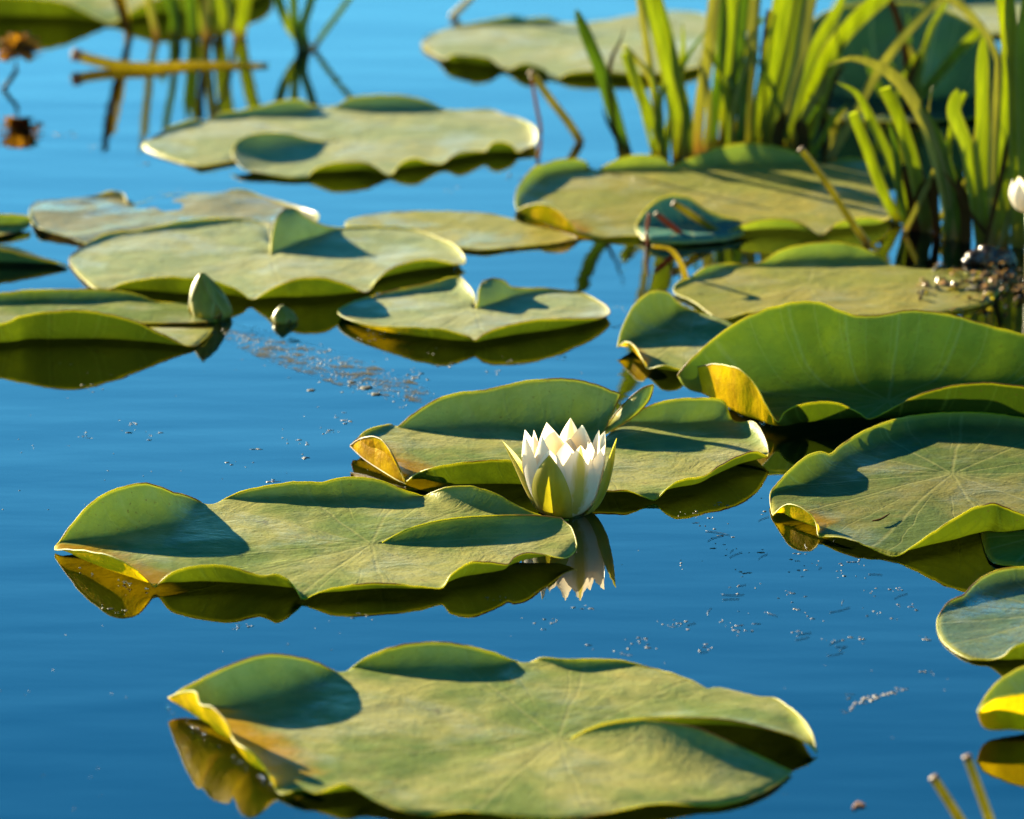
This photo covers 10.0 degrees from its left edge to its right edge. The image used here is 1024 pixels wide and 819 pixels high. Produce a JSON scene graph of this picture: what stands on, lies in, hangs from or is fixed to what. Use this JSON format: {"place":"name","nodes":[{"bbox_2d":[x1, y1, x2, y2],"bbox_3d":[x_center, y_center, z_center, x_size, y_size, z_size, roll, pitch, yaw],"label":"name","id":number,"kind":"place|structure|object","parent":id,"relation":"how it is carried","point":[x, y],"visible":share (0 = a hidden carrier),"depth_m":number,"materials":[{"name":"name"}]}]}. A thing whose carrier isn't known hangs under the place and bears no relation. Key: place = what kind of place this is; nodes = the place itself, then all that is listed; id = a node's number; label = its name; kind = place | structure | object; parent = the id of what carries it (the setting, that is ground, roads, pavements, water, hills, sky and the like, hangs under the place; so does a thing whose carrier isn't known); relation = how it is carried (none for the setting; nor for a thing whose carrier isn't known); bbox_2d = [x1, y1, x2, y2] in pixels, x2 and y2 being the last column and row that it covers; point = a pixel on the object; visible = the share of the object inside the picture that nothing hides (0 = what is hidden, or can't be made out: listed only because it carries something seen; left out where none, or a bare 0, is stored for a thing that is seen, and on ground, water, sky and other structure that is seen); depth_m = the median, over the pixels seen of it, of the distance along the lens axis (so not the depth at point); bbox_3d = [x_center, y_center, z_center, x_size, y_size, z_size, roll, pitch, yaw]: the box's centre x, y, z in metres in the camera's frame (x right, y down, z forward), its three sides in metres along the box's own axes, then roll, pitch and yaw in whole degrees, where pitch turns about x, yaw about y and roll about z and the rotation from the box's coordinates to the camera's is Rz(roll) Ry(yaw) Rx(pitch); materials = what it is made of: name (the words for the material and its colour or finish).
{"place":"outdoors","nodes":[
{"label":"outdoors","id":0,"kind":"place"},
{"bbox_2d":[0,0,1023,818],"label":"water","id":1,"kind":"structure","parent":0,"point":[88,686],"depth_m":5.63,"materials":[{"name":"water"}]},
{"bbox_2d":[853,801,865,809],"bbox_3d":[0.184,0.210,3.100,0.007,0.001,0.014,0,14,0],"label":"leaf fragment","id":2,"kind":"object","parent":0,"point":[858,804],"visible":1,"depth_m":3.10,"materials":[{"name":"brown plant"}]},
{"label":"water","id":3,"kind":"structure","parent":0,"visible":0},
{"bbox_2d":[0,214,30,235],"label":"lily pad","id":4,"kind":"object","parent":3,"relation":"on","point":[11,223],"visible":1,"depth_m":4.44,"materials":[{"name":"green plant"}]},
{"bbox_2d":[0,31,44,90],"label":"withered flower","id":5,"kind":"object","parent":3,"relation":"on","point":[19,45],"visible":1,"depth_m":4.95,"materials":[{"name":"brown plant"}]},
{"bbox_2d":[0,244,67,266],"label":"lily pad","id":6,"kind":"object","parent":3,"relation":"on","point":[8,253],"visible":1,"depth_m":4.32,"materials":[{"name":"green plant"}]},
{"bbox_2d":[0,288,216,346],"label":"lily pad","id":7,"kind":"object","parent":3,"relation":"on","point":[70,313],"visible":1,"depth_m":4.13,"materials":[{"name":"green plant"}]},
{"bbox_2d":[0,0,252,24],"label":"lily pad","id":8,"kind":"object","parent":3,"relation":"on","point":[105,11],"visible":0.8,"depth_m":5.26,"materials":[{"name":"green plant"}]},
{"bbox_2d":[70,48,267,71],"bbox_3d":[-0.296,-0.302,5.052,0.170,0.019,0.024,0,14,0],"label":"floating stalk","id":9,"kind":"object","parent":3,"relation":"on","point":[77,55],"visible":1,"depth_m":5.05,"materials":[{"name":"yellow plant"}]},
{"bbox_2d":[29,189,318,243],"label":"lily pad","id":10,"kind":"object","parent":3,"relation":"on","point":[84,220],"visible":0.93,"depth_m":4.50,"materials":[{"name":"green plant"}]},
{"bbox_2d":[114,0,251,39],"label":"reed clump","id":11,"kind":"object","parent":3,"relation":"on","point":[196,18],"visible":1,"depth_m":5.18,"materials":[{"name":"green plant"}]},
{"bbox_2d":[188,272,231,326],"bbox_3d":[-0.215,-0.079,4.167,0.032,0.039,0.031,0,14,0],"label":"lily bud","id":12,"kind":"object","parent":3,"relation":"on","point":[208,299],"visible":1,"depth_m":4.16,"materials":[{"name":"green plant"}]},
{"bbox_2d":[68,207,465,299],"bbox_3d":[-0.181,-0.120,4.327,0.294,0.025,0.269,0,14,0],"label":"lily pad","id":13,"kind":"object","parent":3,"relation":"on","point":[296,253],"visible":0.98,"depth_m":4.34,"materials":[{"name":"green plant"}]},
{"bbox_2d":[271,305,297,327],"bbox_3d":[-0.162,-0.067,4.155,0.019,0.016,0.019,0,14,0],"label":"lily bud","id":14,"kind":"object","parent":3,"relation":"on","point":[283,316],"visible":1,"depth_m":4.15,"materials":[{"name":"green plant"}]},
{"bbox_2d":[274,0,350,52],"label":"reed clump","id":15,"kind":"object","parent":3,"relation":"on","point":[295,28],"visible":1,"depth_m":5.13,"materials":[{"name":"green plant"}]},
{"bbox_2d":[54,477,576,599],"bbox_3d":[-0.120,0.072,3.578,0.320,0.029,0.228,0,14,0],"label":"lily pad","id":16,"kind":"object","parent":3,"relation":"on","point":[305,540],"visible":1,"depth_m":3.59,"materials":[{"name":"green plant"}]},
{"bbox_2d":[214,322,427,407],"bbox_3d":[-0.119,-0.030,4.029,0.092,0.002,0.334,-6,16,-23],"label":"algae scum","id":17,"kind":"object","parent":3,"relation":"on","point":[367,387],"visible":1,"depth_m":4.02,"materials":[{"name":"plant"}]},
{"bbox_2d":[142,94,537,178],"bbox_3d":[-0.139,-0.223,4.742,0.320,0.018,0.279,0,14,0],"label":"lily pad","id":18,"kind":"object","parent":3,"relation":"on","point":[388,135],"visible":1,"depth_m":4.76,"materials":[{"name":"green plant"}]},
{"bbox_2d":[79,225,770,784],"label":"water droplets","id":19,"kind":"object","parent":3,"relation":"on","point":[145,587],"visible":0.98,"depth_m":3.50},
{"bbox_2d":[449,0,472,19],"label":"plant stem","id":20,"kind":"object","parent":3,"relation":"on","point":[458,10],"visible":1,"depth_m":5.28,"materials":[{"name":"beige plant"}]},
{"bbox_2d":[345,211,577,249],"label":"lily pad","id":21,"kind":"object","parent":3,"relation":"on","point":[475,231],"visible":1,"depth_m":4.44,"materials":[{"name":"green plant"}]},
{"bbox_2d":[0,132,933,808],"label":"floating debris","id":22,"kind":"object","parent":3,"relation":"on","point":[574,520],"visible":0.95,"depth_m":3.55,"materials":[{"name":"brown plant"}]},
{"bbox_2d":[338,277,609,341],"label":"lily pad","id":23,"kind":"object","parent":3,"relation":"on","point":[449,308],"visible":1,"depth_m":4.17,"materials":[{"name":"green plant"}]},
{"bbox_2d":[168,641,817,818],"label":"lily pad","id":24,"kind":"object","parent":3,"relation":"on","point":[429,728],"visible":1,"depth_m":3.21,"materials":[{"name":"green plant"}]},
{"bbox_2d":[530,76,542,161],"bbox_3d":[0.019,-0.232,4.672,0.010,0.070,0.003,0,14,0],"label":"plant stem","id":25,"kind":"object","parent":3,"relation":"on","point":[538,119],"visible":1,"depth_m":4.67,"materials":[{"name":"plant"}]},
{"bbox_2d":[527,69,584,144],"bbox_3d":[0.036,-0.245,4.746,0.046,0.062,0.007,0,14,0],"label":"plant stem","id":26,"kind":"object","parent":3,"relation":"on","point":[562,114],"visible":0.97,"depth_m":4.74,"materials":[{"name":"green plant"}]},
{"bbox_2d":[502,418,616,558],"bbox_3d":[0.033,0.053,3.663,0.057,0.084,0.054,-12,19,-39],"label":"water lily","id":27,"kind":"object","parent":3,"relation":"on","point":[564,475],"visible":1,"depth_m":3.64,"materials":[{"name":"white plant"}]},
{"bbox_2d":[350,378,768,500],"bbox_3d":[0.031,0.018,3.776,0.271,0.034,0.192,0,14,0],"label":"lily pad","id":28,"kind":"object","parent":3,"relation":"on","point":[662,447],"visible":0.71,"depth_m":3.83,"materials":[{"name":"green plant"}]},
{"bbox_2d":[421,11,716,79],"bbox_3d":[0.051,-0.325,5.145,0.262,0.012,0.312,0,14,0],"label":"lily pad","id":29,"kind":"object","parent":3,"relation":"on","point":[553,49],"visible":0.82,"depth_m":5.15,"materials":[{"name":"green plant"}]},
{"bbox_2d":[575,0,709,159],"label":"reed clump","id":30,"kind":"object","parent":3,"relation":"on","point":[677,131],"visible":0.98,"depth_m":4.68,"materials":[{"name":"green plant"}]},
{"bbox_2d":[645,212,649,244],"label":"plant stem","id":31,"kind":"object","parent":3,"relation":"on","point":[646,229],"visible":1,"depth_m":4.39,"materials":[{"name":"brown plant"}]},
{"bbox_2d":[654,211,683,233],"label":"plant stem","id":32,"kind":"object","parent":3,"relation":"on","point":[668,223],"visible":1,"depth_m":4.39,"materials":[{"name":"brown plant"}]},
{"bbox_2d":[652,245,688,279],"bbox_3d":[0.116,-0.107,4.272,0.028,0.028,0.005,0,14,0],"label":"plant stem","id":33,"kind":"object","parent":3,"relation":"on","point":[679,261],"visible":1,"depth_m":4.27,"materials":[{"name":"yellow plant"}]},
{"bbox_2d":[617,290,732,370],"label":"lily pad","id":34,"kind":"object","parent":3,"relation":"on","point":[663,329],"visible":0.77,"depth_m":4.11,"materials":[{"name":"green plant"}]},
{"bbox_2d":[635,194,745,244],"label":"lily pad","id":35,"kind":"object","parent":3,"relation":"on","point":[660,232],"visible":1,"depth_m":4.43,"materials":[{"name":"green plant"}]},
{"bbox_2d":[671,200,719,229],"bbox_3d":[0.141,-0.142,4.410,0.044,0.032,0.006,0,14,0],"label":"plant stem","id":36,"kind":"object","parent":3,"relation":"on","point":[697,218],"visible":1,"depth_m":4.41,"materials":[{"name":"plant"}]},
{"bbox_2d":[515,143,889,238],"bbox_3d":[0.146,-0.170,4.533,0.288,0.018,0.279,0,14,0],"label":"lily pad","id":37,"kind":"object","parent":3,"relation":"on","point":[751,186],"visible":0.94,"depth_m":4.56,"materials":[{"name":"green plant"}]},
{"bbox_2d":[692,0,802,152],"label":"reed clump","id":38,"kind":"object","parent":3,"relation":"on","point":[735,113],"visible":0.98,"depth_m":4.70,"materials":[{"name":"green plant"}]},
{"bbox_2d":[686,516,907,655],"bbox_3d":[0.169,0.104,3.510,0.134,0.001,0.298,0,14,0],"label":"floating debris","id":39,"kind":"object","parent":3,"relation":"on","point":[777,615],"visible":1,"depth_m":3.48,"materials":[{"name":"grey"}]},
{"bbox_2d":[798,146,870,246],"bbox_3d":[0.241,-0.160,4.383,0.056,0.077,0.006,0,14,0],"label":"plant stem","id":40,"kind":"object","parent":3,"relation":"on","point":[840,204],"visible":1,"depth_m":4.38,"materials":[{"name":"green plant"}]},
{"bbox_2d":[673,241,1000,319],"bbox_3d":[0.236,-0.093,4.245,0.239,0.014,0.194,0,14,0],"label":"lily pad","id":41,"kind":"object","parent":3,"relation":"on","point":[851,278],"visible":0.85,"depth_m":4.25,"materials":[{"name":"green plant"}]},
{"bbox_2d":[677,301,1023,425],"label":"lily pad","id":42,"kind":"object","parent":3,"relation":"on","point":[789,363],"visible":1,"depth_m":3.95,"materials":[{"name":"green plant"}]},
{"bbox_2d":[746,0,999,161],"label":"reed clump","id":43,"kind":"object","parent":3,"relation":"on","point":[803,111],"visible":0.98,"depth_m":4.69,"materials":[{"name":"green plant"}]},
{"bbox_2d":[841,688,908,712],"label":"foam bubbles","id":44,"kind":"object","parent":3,"relation":"on","point":[873,698],"visible":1,"depth_m":3.29},
{"bbox_2d":[769,412,1023,556],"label":"lily pad","id":45,"kind":"object","parent":3,"relation":"on","point":[928,479],"visible":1,"depth_m":3.71,"materials":[{"name":"green plant"}]},
{"bbox_2d":[872,513,889,520],"bbox_3d":[0.229,0.067,3.629,0.012,0.001,0.018,0,14,0],"label":"leaf fragment","id":46,"kind":"object","parent":45,"relation":"on","point":[881,518],"visible":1,"depth_m":3.62,"materials":[{"name":"brown plant"}]},
{"bbox_2d":[829,56,974,240],"bbox_3d":[0.299,-0.202,4.418,0.125,0.143,0.057,0,14,0],"label":"reed clump","id":47,"kind":"object","parent":3,"relation":"on","point":[918,194],"visible":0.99,"depth_m":4.42,"materials":[{"name":"green plant"}]},
{"bbox_2d":[809,2,1001,121],"bbox_3d":[0.324,-0.290,4.866,0.189,0.081,0.116,0,14,0],"label":"lily pad","id":48,"kind":"object","parent":3,"relation":"on","point":[875,36],"visible":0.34,"depth_m":4.91,"materials":[{"name":"green plant"}]},
{"bbox_2d":[864,0,981,112],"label":"reed clump","id":49,"kind":"object","parent":3,"relation":"on","point":[913,75],"visible":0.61,"depth_m":4.84,"materials":[{"name":"green plant"}]},
{"bbox_2d":[832,0,1021,33],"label":"lily pad","id":50,"kind":"object","parent":3,"relation":"on","point":[985,12],"visible":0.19,"depth_m":5.31,"materials":[{"name":"green plant"}]},
{"bbox_2d":[929,774,964,818],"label":"plant stem","id":51,"kind":"object","parent":3,"relation":"on","point":[946,797],"visible":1,"depth_m":3.03,"materials":[{"name":"green plant"}]},
{"bbox_2d":[916,261,1023,310],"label":"wet weed","id":52,"kind":"object","parent":3,"relation":"on","point":[992,276],"visible":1,"depth_m":4.25,"materials":[{"name":"brown plant"}]},
{"bbox_2d":[962,754,994,818],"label":"plant stem","id":53,"kind":"object","parent":3,"relation":"on","point":[984,804],"visible":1,"depth_m":3.02,"materials":[{"name":"green plant"}]},
{"bbox_2d":[936,566,1023,660],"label":"lily pad","id":54,"kind":"object","parent":3,"relation":"on","point":[981,618],"visible":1,"depth_m":3.43,"materials":[{"name":"green plant"}]},
{"bbox_2d":[943,0,1023,247],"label":"reed clump","id":55,"kind":"object","parent":3,"relation":"on","point":[993,163],"visible":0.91,"depth_m":4.37,"materials":[{"name":"green plant"}]},
{"bbox_2d":[963,244,1016,268],"bbox_3d":[0.354,-0.113,4.329,0.040,0.018,0.021,0,14,0],"label":"root lump","id":56,"kind":"object","parent":3,"relation":"on","point":[987,254],"visible":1,"depth_m":4.32,"materials":[{"name":"black"}]},
{"bbox_2d":[977,666,1023,730],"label":"lily pad","id":57,"kind":"object","parent":3,"relation":"on","point":[1001,706],"visible":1,"depth_m":3.21,"materials":[{"name":"plant"}]},
{"bbox_2d":[980,529,1023,565],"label":"lily pad","id":58,"kind":"object","parent":3,"relation":"on","point":[1004,548],"visible":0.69,"depth_m":3.58,"materials":[{"name":"green plant"}]},
{"bbox_2d":[1009,177,1023,319],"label":"white blossom","id":59,"kind":"object","parent":3,"relation":"on","point":[1016,193],"visible":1,"depth_m":4.26,"materials":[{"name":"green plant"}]}
]}

